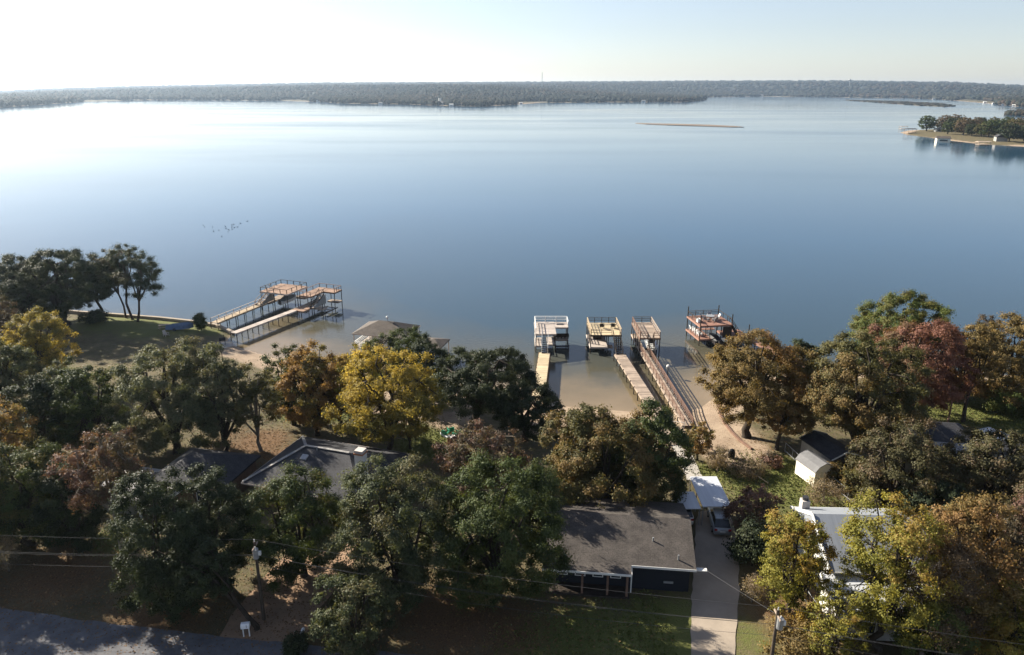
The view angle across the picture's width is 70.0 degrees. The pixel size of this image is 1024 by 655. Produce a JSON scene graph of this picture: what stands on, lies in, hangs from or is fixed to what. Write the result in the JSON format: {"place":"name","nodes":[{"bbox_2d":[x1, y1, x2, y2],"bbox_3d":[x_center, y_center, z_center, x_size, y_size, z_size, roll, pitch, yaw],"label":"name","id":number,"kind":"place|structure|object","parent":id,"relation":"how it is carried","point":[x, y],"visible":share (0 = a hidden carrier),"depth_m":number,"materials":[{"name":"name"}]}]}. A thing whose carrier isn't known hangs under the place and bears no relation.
{"place":"outdoors","nodes":[
{"label":"outdoors","id":0,"kind":"place"},
{"bbox_2d":[0,607,415,654],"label":"road","id":1,"kind":"structure","parent":0,"point":[31,632],"depth_m":55.83,"materials":[{"name":"asphalt"}]},
{"bbox_2d":[220,544,355,641],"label":"dirt driveway","id":2,"kind":"structure","parent":0,"point":[290,592],"depth_m":59.57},
{"bbox_2d":[0,97,1023,412],"bbox_3d":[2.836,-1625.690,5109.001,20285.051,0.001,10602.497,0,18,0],"label":"lake","id":3,"kind":"structure","parent":0,"point":[814,221],"depth_m":255.42,"materials":[{"name":"liquid"}]},
{"bbox_2d":[210,280,307,329],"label":"boat dock","id":4,"kind":"object","parent":3,"relation":"in","point":[281,290],"visible":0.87,"depth_m":144.15,"materials":[{"name":"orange wood"}]},
{"bbox_2d":[230,283,342,341],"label":"boat dock","id":5,"kind":"object","parent":3,"relation":"in","point":[318,302],"visible":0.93,"depth_m":141.72,"materials":[{"name":"orange wood"}]},
{"bbox_2d":[352,316,420,369],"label":"boathouse","id":6,"kind":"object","parent":3,"relation":"in","point":[372,330],"visible":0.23,"depth_m":120.93,"materials":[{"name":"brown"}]},
{"bbox_2d":[532,316,568,401],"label":"boat dock","id":7,"kind":"object","parent":3,"relation":"in","point":[545,328],"visible":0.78,"depth_m":122.55,"materials":[{"name":"grey wood"}]},
{"bbox_2d":[586,317,675,444],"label":"boat dock","id":8,"kind":"object","parent":3,"relation":"in","point":[597,334],"visible":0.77,"depth_m":120.75,"materials":[{"name":"yellow wood"}]},
{"bbox_2d":[631,317,693,426],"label":"boat dock","id":9,"kind":"object","parent":3,"relation":"in","point":[645,331],"visible":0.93,"depth_m":113.17,"materials":[{"name":"brown wood"}]},
{"bbox_2d":[686,305,797,358],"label":"boat dock","id":10,"kind":"object","parent":3,"relation":"in","point":[726,331],"visible":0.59,"depth_m":126.65,"materials":[{"name":"brown wood"}]},
{"bbox_2d":[0,82,1023,654],"bbox_3d":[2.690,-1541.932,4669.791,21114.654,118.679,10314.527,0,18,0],"label":"ground","id":11,"kind":"structure","parent":0,"point":[110,342],"depth_m":64.72,"materials":[{"name":"soil"}]},
{"bbox_2d":[0,290,20,345],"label":"oak tree","id":12,"kind":"object","parent":11,"relation":"on","point":[3,303],"visible":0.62,"depth_m":113.32,"materials":[{"name":"green plant"}]},
{"bbox_2d":[0,534,22,573],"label":"bare shrub","id":13,"kind":"object","parent":11,"relation":"on","point":[7,548],"visible":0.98,"depth_m":63.21,"materials":[{"name":"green plant"}]},
{"bbox_2d":[0,457,35,539],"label":"oak tree","id":14,"kind":"object","parent":11,"relation":"on","point":[25,496],"visible":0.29,"depth_m":64.30,"materials":[{"name":"green plant"}]},
{"bbox_2d":[0,394,42,462],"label":"maple tree","id":15,"kind":"object","parent":11,"relation":"on","point":[11,435],"visible":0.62,"depth_m":77.22,"materials":[{"name":"orange plant"}]},
{"bbox_2d":[0,340,46,408],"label":"oak tree","id":16,"kind":"object","parent":11,"relation":"on","point":[24,361],"visible":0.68,"depth_m":94.80,"materials":[{"name":"green plant"}]},
{"bbox_2d":[0,253,70,312],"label":"oak tree","id":17,"kind":"object","parent":11,"relation":"on","point":[21,263],"visible":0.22,"depth_m":130.57,"materials":[{"name":"green plant"}]},
{"bbox_2d":[0,373,79,451],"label":"oak tree","id":18,"kind":"object","parent":11,"relation":"on","point":[36,388],"visible":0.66,"depth_m":82.03,"materials":[{"name":"green plant"}]},
{"bbox_2d":[0,437,83,547],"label":"oak tree","id":19,"kind":"object","parent":11,"relation":"on","point":[9,504],"visible":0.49,"depth_m":64.27,"materials":[{"name":"green plant"}]},
{"bbox_2d":[0,305,83,379],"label":"maple tree","id":20,"kind":"object","parent":11,"relation":"on","point":[40,344],"visible":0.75,"depth_m":102.55,"materials":[{"name":"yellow plant"}]},
{"bbox_2d":[0,247,122,325],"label":"oak tree","id":21,"kind":"object","parent":11,"relation":"on","point":[62,303],"visible":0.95,"depth_m":125.65,"materials":[{"name":"green plant"}]},
{"bbox_2d":[36,354,92,420],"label":"oak tree","id":22,"kind":"object","parent":11,"relation":"on","point":[56,367],"visible":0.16,"depth_m":90.03,"materials":[{"name":"green plant"}]},
{"bbox_2d":[25,455,109,555],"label":"oak tree","id":23,"kind":"object","parent":11,"relation":"on","point":[73,528],"visible":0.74,"depth_m":64.40,"materials":[{"name":"green plant"}]},
{"bbox_2d":[43,363,129,452],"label":"oak tree","id":24,"kind":"object","parent":11,"relation":"on","point":[83,407],"visible":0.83,"depth_m":82.21,"materials":[{"name":"green plant"}]},
{"bbox_2d":[73,308,111,324],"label":"shrub","id":25,"kind":"object","parent":11,"relation":"on","point":[97,315],"visible":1,"depth_m":133.21,"materials":[{"name":"green plant"}]},
{"bbox_2d":[40,423,156,550],"bbox_3d":[-35.845,14.743,64.168,8.294,13.345,8.219,0,18,0],"label":"sycamore tree","id":26,"kind":"object","parent":11,"relation":"on","point":[115,445],"visible":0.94,"depth_m":62.27,"materials":[{"name":"brown plant"}]},
{"bbox_2d":[89,252,129,317],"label":"tree","id":27,"kind":"object","parent":11,"relation":"on","point":[114,286],"visible":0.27,"depth_m":135.41,"materials":[{"name":"green plant"}]},
{"bbox_2d":[93,243,151,319],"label":"tree","id":28,"kind":"object","parent":11,"relation":"on","point":[121,254],"visible":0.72,"depth_m":132.70,"materials":[{"name":"green plant"}]},
{"bbox_2d":[110,251,167,321],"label":"oak tree","id":29,"kind":"object","parent":11,"relation":"on","point":[126,279],"visible":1,"depth_m":130.90,"materials":[{"name":"green plant"}]},
{"bbox_2d":[68,310,234,334],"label":"seawall","id":30,"kind":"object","parent":11,"relation":"on","point":[215,325],"visible":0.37,"depth_m":137.56,"materials":[{"name":"concrete"}]},
{"bbox_2d":[100,466,216,628],"bbox_3d":[-27.349,17.048,57.150,8.840,13.384,8.914,0,18,0],"label":"oak tree","id":31,"kind":"object","parent":11,"relation":"on","point":[159,500],"visible":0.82,"depth_m":55.16,"materials":[{"name":"green plant"}]},
{"bbox_2d":[99,334,235,455],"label":"oak tree","id":32,"kind":"object","parent":11,"relation":"on","point":[133,386],"visible":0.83,"depth_m":80.50,"materials":[{"name":"green plant"}]},
{"bbox_2d":[102,447,260,518],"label":"house","id":33,"kind":"structure","parent":11,"relation":"on","point":[240,467],"depth_m":75.50,"materials":[{"name":"grey"}]},
{"bbox_2d":[158,462,261,581],"bbox_3d":[-25.072,16.921,61.228,7.926,11.279,7.773,0,18,0],"label":"oak tree","id":34,"kind":"object","parent":11,"relation":"on","point":[226,494],"visible":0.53,"depth_m":60.07,"materials":[{"name":"green plant"}]},
{"bbox_2d":[162,532,259,630],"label":"oak tree","id":35,"kind":"object","parent":11,"relation":"on","point":[185,591],"visible":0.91,"depth_m":54.70,"materials":[{"name":"green plant"}]},
{"bbox_2d":[177,342,259,451],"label":"oak tree","id":36,"kind":"object","parent":11,"relation":"on","point":[207,379],"visible":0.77,"depth_m":81.09,"materials":[{"name":"green plant"}]},
{"bbox_2d":[218,360,289,451],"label":"oak tree","id":37,"kind":"object","parent":11,"relation":"on","point":[259,384],"visible":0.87,"depth_m":82.37,"materials":[{"name":"green plant"}]},
{"bbox_2d":[252,539,265,620],"bbox_3d":[-19.560,19.978,57.145,0.650,7.951,1.200,0,18,0],"label":"utility pole","id":38,"kind":"object","parent":11,"relation":"on","point":[256,553],"visible":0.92,"depth_m":56.83,"materials":[{"name":"brown wood"}]},
{"bbox_2d":[0,551,957,654],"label":"power line","id":39,"kind":"object","parent":38,"relation":"attached to","point":[537,599],"visible":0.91,"depth_m":51.63,"materials":[{"name":"metal"}]},
{"bbox_2d":[12,553,950,654],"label":"power line","id":40,"kind":"object","parent":38,"relation":"attached to","point":[537,600],"visible":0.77,"depth_m":52.30,"materials":[{"name":"metal"}]},
{"bbox_2d":[1,535,1023,644],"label":"power line","id":41,"kind":"object","parent":38,"relation":"attached to","point":[541,582],"visible":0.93,"depth_m":51.72,"materials":[{"name":"metal"}]},
{"bbox_2d":[257,342,320,425],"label":"oak tree","id":42,"kind":"object","parent":11,"relation":"on","point":[284,351],"visible":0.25,"depth_m":90.04,"materials":[{"name":"green plant"}]},
{"bbox_2d":[234,460,348,596],"bbox_3d":[-18.705,16.532,62.095,9.789,11.289,9.768,0,18,0],"label":"oak tree","id":43,"kind":"object","parent":11,"relation":"on","point":[288,492],"visible":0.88,"depth_m":60.07,"materials":[{"name":"green plant"}]},
{"bbox_2d":[279,630,311,654],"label":"shrub","id":44,"kind":"object","parent":11,"relation":"on","point":[297,644],"visible":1,"depth_m":54.32,"materials":[{"name":"green plant"}]},
{"bbox_2d":[273,338,347,435],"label":"maple tree","id":45,"kind":"object","parent":11,"relation":"on","point":[311,405],"visible":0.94,"depth_m":86.57,"materials":[{"name":"orange plant"}]},
{"bbox_2d":[241,436,410,517],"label":"house","id":46,"kind":"structure","parent":11,"relation":"on","point":[332,458],"depth_m":74.75,"materials":[{"name":"grey"}]},
{"bbox_2d":[307,571,400,654],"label":"oak tree","id":47,"kind":"object","parent":11,"relation":"on","point":[336,615],"visible":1,"depth_m":52.62,"materials":[{"name":"green plant"}]},
{"bbox_2d":[332,342,388,433],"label":"maple tree","id":48,"kind":"object","parent":11,"relation":"on","point":[342,358],"visible":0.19,"depth_m":86.90,"materials":[{"name":"yellow plant"}]},
{"bbox_2d":[311,450,457,616],"bbox_3d":[-10.188,16.439,59.370,11.636,13.100,11.636,0,18,0],"label":"oak tree","id":49,"kind":"object","parent":11,"relation":"on","point":[396,539],"visible":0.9,"depth_m":57.33,"materials":[{"name":"green plant"}]},
{"bbox_2d":[321,343,450,449],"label":"maple tree","id":50,"kind":"object","parent":11,"relation":"on","point":[368,397],"visible":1,"depth_m":79.93,"materials":[{"name":"yellow plant"}]},
{"bbox_2d":[358,324,433,392],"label":"oak tree","id":51,"kind":"object","parent":11,"relation":"on","point":[413,335],"visible":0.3,"depth_m":100.97,"materials":[{"name":"green plant"}]},
{"bbox_2d":[399,331,453,408],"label":"oak tree","id":52,"kind":"object","parent":11,"relation":"on","point":[439,352],"visible":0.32,"depth_m":96.95,"materials":[{"name":"green plant"}]},
{"bbox_2d":[430,418,532,496],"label":"crape myrtle","id":53,"kind":"object","parent":11,"relation":"on","point":[481,439],"visible":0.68,"depth_m":71.91,"materials":[{"name":"brown plant"}]},
{"bbox_2d":[430,345,541,429],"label":"oak tree","id":54,"kind":"object","parent":11,"relation":"on","point":[482,397],"visible":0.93,"depth_m":88.21,"materials":[{"name":"green plant"}]},
{"bbox_2d":[422,447,577,617],"bbox_3d":[-1.185,16.526,58.914,12.817,13.573,11.305,0,18,0],"label":"oak tree","id":55,"kind":"object","parent":11,"relation":"on","point":[482,513],"visible":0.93,"depth_m":57.04,"materials":[{"name":"green plant"}]},
{"bbox_2d":[0,80,1023,106],"bbox_3d":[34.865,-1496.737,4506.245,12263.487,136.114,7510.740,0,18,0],"label":"wood","id":56,"kind":"object","parent":11,"relation":"on","point":[489,93],"visible":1,"depth_m":3354.29,"materials":[{"name":"green plant"}]},
{"bbox_2d":[0,381,1023,654],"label":"fallen leaves","id":57,"kind":"object","parent":11,"relation":"on","point":[300,595],"visible":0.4,"depth_m":59.11,"materials":[{"name":"plant"}]},
{"bbox_2d":[492,377,565,441],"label":"oak tree","id":58,"kind":"object","parent":11,"relation":"on","point":[523,423],"visible":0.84,"depth_m":85.89,"materials":[{"name":"green plant"}]},
{"bbox_2d":[500,457,567,538],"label":"oak tree","id":59,"kind":"object","parent":11,"relation":"on","point":[561,498],"visible":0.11,"depth_m":67.11,"materials":[{"name":"green plant"}]},
{"bbox_2d":[537,401,611,491],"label":"oak tree","id":60,"kind":"object","parent":11,"relation":"on","point":[574,418],"visible":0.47,"depth_m":73.48,"materials":[{"name":"green plant"}]},
{"bbox_2d":[547,403,680,508],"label":"oak tree","id":61,"kind":"object","parent":11,"relation":"on","point":[602,486],"visible":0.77,"depth_m":69.58,"materials":[{"name":"green plant"}]},
{"bbox_2d":[542,495,706,598],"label":"house","id":62,"kind":"structure","parent":11,"relation":"on","point":[615,549],"depth_m":62.37,"materials":[{"name":"grey"}]},
{"bbox_2d":[635,568,684,591],"bbox_3d":[12.461,21.171,61.551,4.000,2.150,0.080,2,18,6],"label":"garage door","id":63,"kind":"structure","parent":62,"relation":"in","point":[653,579],"depth_m":61.53,"materials":[{"name":"blue"}]},
{"bbox_2d":[600,396,697,502],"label":"oak tree","id":64,"kind":"object","parent":11,"relation":"on","point":[663,419],"visible":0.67,"depth_m":70.62,"materials":[{"name":"green plant"}]},
{"bbox_2d":[681,421,715,460],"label":"crape myrtle","id":65,"kind":"object","parent":11,"relation":"on","point":[698,432],"visible":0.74,"depth_m":83.16,"materials":[{"name":"brown plant"}]},
{"bbox_2d":[703,444,734,471],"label":"bare shrub","id":66,"kind":"object","parent":11,"relation":"on","point":[718,460],"visible":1,"depth_m":80.71,"materials":[{"name":"beige plant"}]},
{"bbox_2d":[729,452,771,482],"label":"bare shrub","id":67,"kind":"object","parent":11,"relation":"on","point":[750,465],"visible":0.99,"depth_m":80.57,"materials":[{"name":"brown plant"}]},
{"bbox_2d":[691,328,812,438],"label":"maple tree","id":68,"kind":"object","parent":11,"relation":"on","point":[750,367],"visible":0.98,"depth_m":85.88,"materials":[{"name":"brown plant"}]},
{"bbox_2d":[719,483,786,530],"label":"shrub","id":69,"kind":"object","parent":11,"relation":"on","point":[747,497],"visible":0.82,"depth_m":67.96,"materials":[{"name":"brown plant"}]},
{"bbox_2d":[721,513,784,567],"bbox_3d":[21.571,19.205,64.541,5.688,4.944,5.296,0,18,0],"label":"shrub","id":70,"kind":"object","parent":11,"relation":"on","point":[751,539],"visible":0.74,"depth_m":63.46,"materials":[{"name":"green plant"}]},
{"bbox_2d":[739,572,767,602],"bbox_3d":[19.940,21.552,59.961,2.656,3.230,2.840,0,18,0],"label":"shrub","id":71,"kind":"object","parent":11,"relation":"on","point":[751,587],"visible":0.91,"depth_m":59.78,"materials":[{"name":"beige plant"}]},
{"bbox_2d":[758,453,783,469],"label":"shrub","id":72,"kind":"object","parent":11,"relation":"on","point":[775,462],"visible":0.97,"depth_m":82.36,"materials":[{"name":"brown plant"}]},
{"bbox_2d":[770,607,785,654],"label":"utility pole","id":73,"kind":"object","parent":11,"relation":"on","point":[780,622],"visible":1,"depth_m":48.81,"materials":[{"name":"brown wood"}]},
{"bbox_2d":[753,393,816,450],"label":"oak tree","id":74,"kind":"object","parent":11,"relation":"on","point":[784,427],"visible":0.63,"depth_m":83.44,"materials":[{"name":"green plant"}]},
{"bbox_2d":[753,506,838,620],"bbox_3d":[21.883,18.619,57.030,6.326,10.674,5.689,0,18,0],"label":"pecan tree","id":75,"kind":"object","parent":11,"relation":"on","point":[792,587],"visible":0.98,"depth_m":55.71,"materials":[{"name":"yellow plant"}]},
{"bbox_2d":[756,610,836,654],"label":"shrub","id":76,"kind":"object","parent":11,"relation":"on","point":[791,649],"visible":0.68,"depth_m":53.28,"materials":[{"name":"green plant"}]},
{"bbox_2d":[776,338,827,395],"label":"oak tree","id":77,"kind":"object","parent":11,"relation":"on","point":[800,342],"visible":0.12,"depth_m":98.82,"materials":[{"name":"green plant"}]},
{"bbox_2d":[795,450,833,486],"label":"garden shed","id":78,"kind":"structure","parent":11,"relation":"on","point":[814,464],"depth_m":78.86,"materials":[{"name":"beige"}]},
{"bbox_2d":[802,472,848,506],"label":"shrub","id":79,"kind":"object","parent":11,"relation":"on","point":[822,493],"visible":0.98,"depth_m":74.19,"materials":[{"name":"green plant"}]},
{"bbox_2d":[799,430,860,470],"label":"barn","id":80,"kind":"structure","parent":11,"relation":"on","point":[826,446],"depth_m":82.32,"materials":[{"name":"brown wood"}]},
{"bbox_2d":[791,588,874,654],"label":"pecan tree","id":81,"kind":"object","parent":11,"relation":"on","point":[834,625],"visible":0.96,"depth_m":52.42,"materials":[{"name":"green plant"}]},
{"bbox_2d":[825,460,845,485],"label":"shrub","id":82,"kind":"object","parent":11,"relation":"on","point":[835,473],"visible":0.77,"depth_m":77.92,"materials":[{"name":"green plant"}]},
{"bbox_2d":[839,456,891,506],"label":"oak tree","id":83,"kind":"object","parent":11,"relation":"on","point":[848,476],"visible":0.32,"depth_m":74.34,"materials":[{"name":"green plant"}]},
{"bbox_2d":[798,327,936,462],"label":"oak tree","id":84,"kind":"object","parent":11,"relation":"on","point":[835,405],"visible":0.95,"depth_m":79.30,"materials":[{"name":"green plant"}]},
{"bbox_2d":[790,495,954,641],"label":"house","id":85,"kind":"structure","parent":11,"relation":"on","point":[831,517],"depth_m":60.66,"materials":[{"name":"metal"}]},
{"bbox_2d":[822,487,966,651],"bbox_3d":[27.647,18.188,53.282,8.597,13.780,9.022,0,18,0],"label":"pecan tree","id":86,"kind":"object","parent":11,"relation":"on","point":[899,536],"visible":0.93,"depth_m":51.56,"materials":[{"name":"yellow plant"}]},
{"bbox_2d":[845,289,959,379],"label":"oak tree","id":87,"kind":"object","parent":11,"relation":"on","point":[892,318],"visible":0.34,"depth_m":104.33,"materials":[{"name":"green plant"}]},
{"bbox_2d":[849,100,955,106],"bbox_3d":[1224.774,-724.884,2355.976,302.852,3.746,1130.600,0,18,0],"label":"island brush","id":88,"kind":"object","parent":11,"relation":"on","point":[921,103],"visible":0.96,"depth_m":2201.32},
{"bbox_2d":[845,414,965,509],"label":"oak tree","id":89,"kind":"object","parent":11,"relation":"on","point":[881,441],"visible":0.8,"depth_m":69.93,"materials":[{"name":"green plant"}]},
{"bbox_2d":[863,317,982,414],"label":"maple tree","id":90,"kind":"object","parent":11,"relation":"on","point":[942,393],"visible":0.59,"depth_m":89.88,"materials":[{"name":"red plant"}]},
{"bbox_2d":[894,470,974,532],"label":"oak tree","id":91,"kind":"object","parent":11,"relation":"on","point":[946,493],"visible":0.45,"depth_m":67.21,"materials":[{"name":"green plant"}]},
{"bbox_2d":[887,590,982,654],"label":"elm tree","id":92,"kind":"object","parent":11,"relation":"on","point":[949,616],"visible":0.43,"depth_m":51.13,"materials":[{"name":"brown plant"}]},
{"bbox_2d":[867,505,1004,654],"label":"tree","id":93,"kind":"object","parent":11,"relation":"on","point":[962,559],"visible":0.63,"depth_m":51.15,"materials":[{"name":"plant"}]},
{"bbox_2d":[904,421,1023,472],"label":"house","id":94,"kind":"structure","parent":11,"relation":"on","point":[946,432],"depth_m":82.99,"materials":[{"name":"grey"}]},
{"bbox_2d":[907,490,1023,641],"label":"elm tree","id":95,"kind":"object","parent":11,"relation":"on","point":[1000,552],"visible":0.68,"depth_m":52.19,"materials":[{"name":"brown plant"}]},
{"bbox_2d":[928,427,1023,519],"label":"oak tree","id":96,"kind":"object","parent":11,"relation":"on","point":[981,459],"visible":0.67,"depth_m":70.17,"materials":[{"name":"green plant"}]},
{"bbox_2d":[949,320,1003,421],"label":"maple tree","id":97,"kind":"object","parent":11,"relation":"on","point":[978,346],"visible":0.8,"depth_m":90.36,"materials":[{"name":"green plant"}]},
{"bbox_2d":[949,576,1023,654],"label":"elm tree","id":98,"kind":"object","parent":11,"relation":"on","point":[1013,626],"visible":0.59,"depth_m":51.54,"materials":[{"name":"green plant"}]},
{"bbox_2d":[963,311,1023,412],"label":"oak tree","id":99,"kind":"object","parent":11,"relation":"on","point":[1010,364],"visible":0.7,"depth_m":93.50,"materials":[{"name":"brown plant"}]},
{"bbox_2d":[977,491,1023,617],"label":"elm tree","id":100,"kind":"object","parent":11,"relation":"on","point":[1017,528],"visible":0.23,"depth_m":55.52,"materials":[{"name":"brown plant"}]},
{"bbox_2d":[982,384,1023,419],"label":"shrub","id":101,"kind":"object","parent":11,"relation":"on","point":[996,404],"visible":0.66,"depth_m":94.81,"materials":[{"name":"green plant"}]},
{"bbox_2d":[997,122,1023,141],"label":"oak tree","id":102,"kind":"object","parent":11,"relation":"on","point":[1009,131],"visible":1,"depth_m":588.97,"materials":[{"name":"green plant"}]},
{"bbox_2d":[0,0,1023,90],"label":"sky","id":103,"kind":"structure","parent":0,"point":[44,43],"materials":[{"name":"white"}]},
{"bbox_2d":[15,381,1023,654],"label":"grass","id":104,"kind":"structure","parent":0,"point":[773,491],"depth_m":76.20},
{"bbox_2d":[690,510,739,654],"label":"driveway","id":105,"kind":"structure","parent":0,"point":[713,559],"depth_m":61.22,"materials":[{"name":"concrete"}]},
{"bbox_2d":[678,491,700,524],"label":"carport","id":106,"kind":"object","parent":105,"relation":"on","point":[691,502],"visible":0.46,"depth_m":71.61,"materials":[{"name":"white metal"}]},
{"bbox_2d":[689,476,729,525],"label":"carport","id":107,"kind":"object","parent":105,"relation":"on","point":[709,490],"visible":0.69,"depth_m":72.75,"materials":[{"name":"white metal"}]},
{"bbox_2d":[707,507,731,534],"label":"parked car","id":108,"kind":"object","parent":105,"relation":"on","point":[720,525],"visible":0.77,"depth_m":69.24,"materials":[{"name":"silver metal"}]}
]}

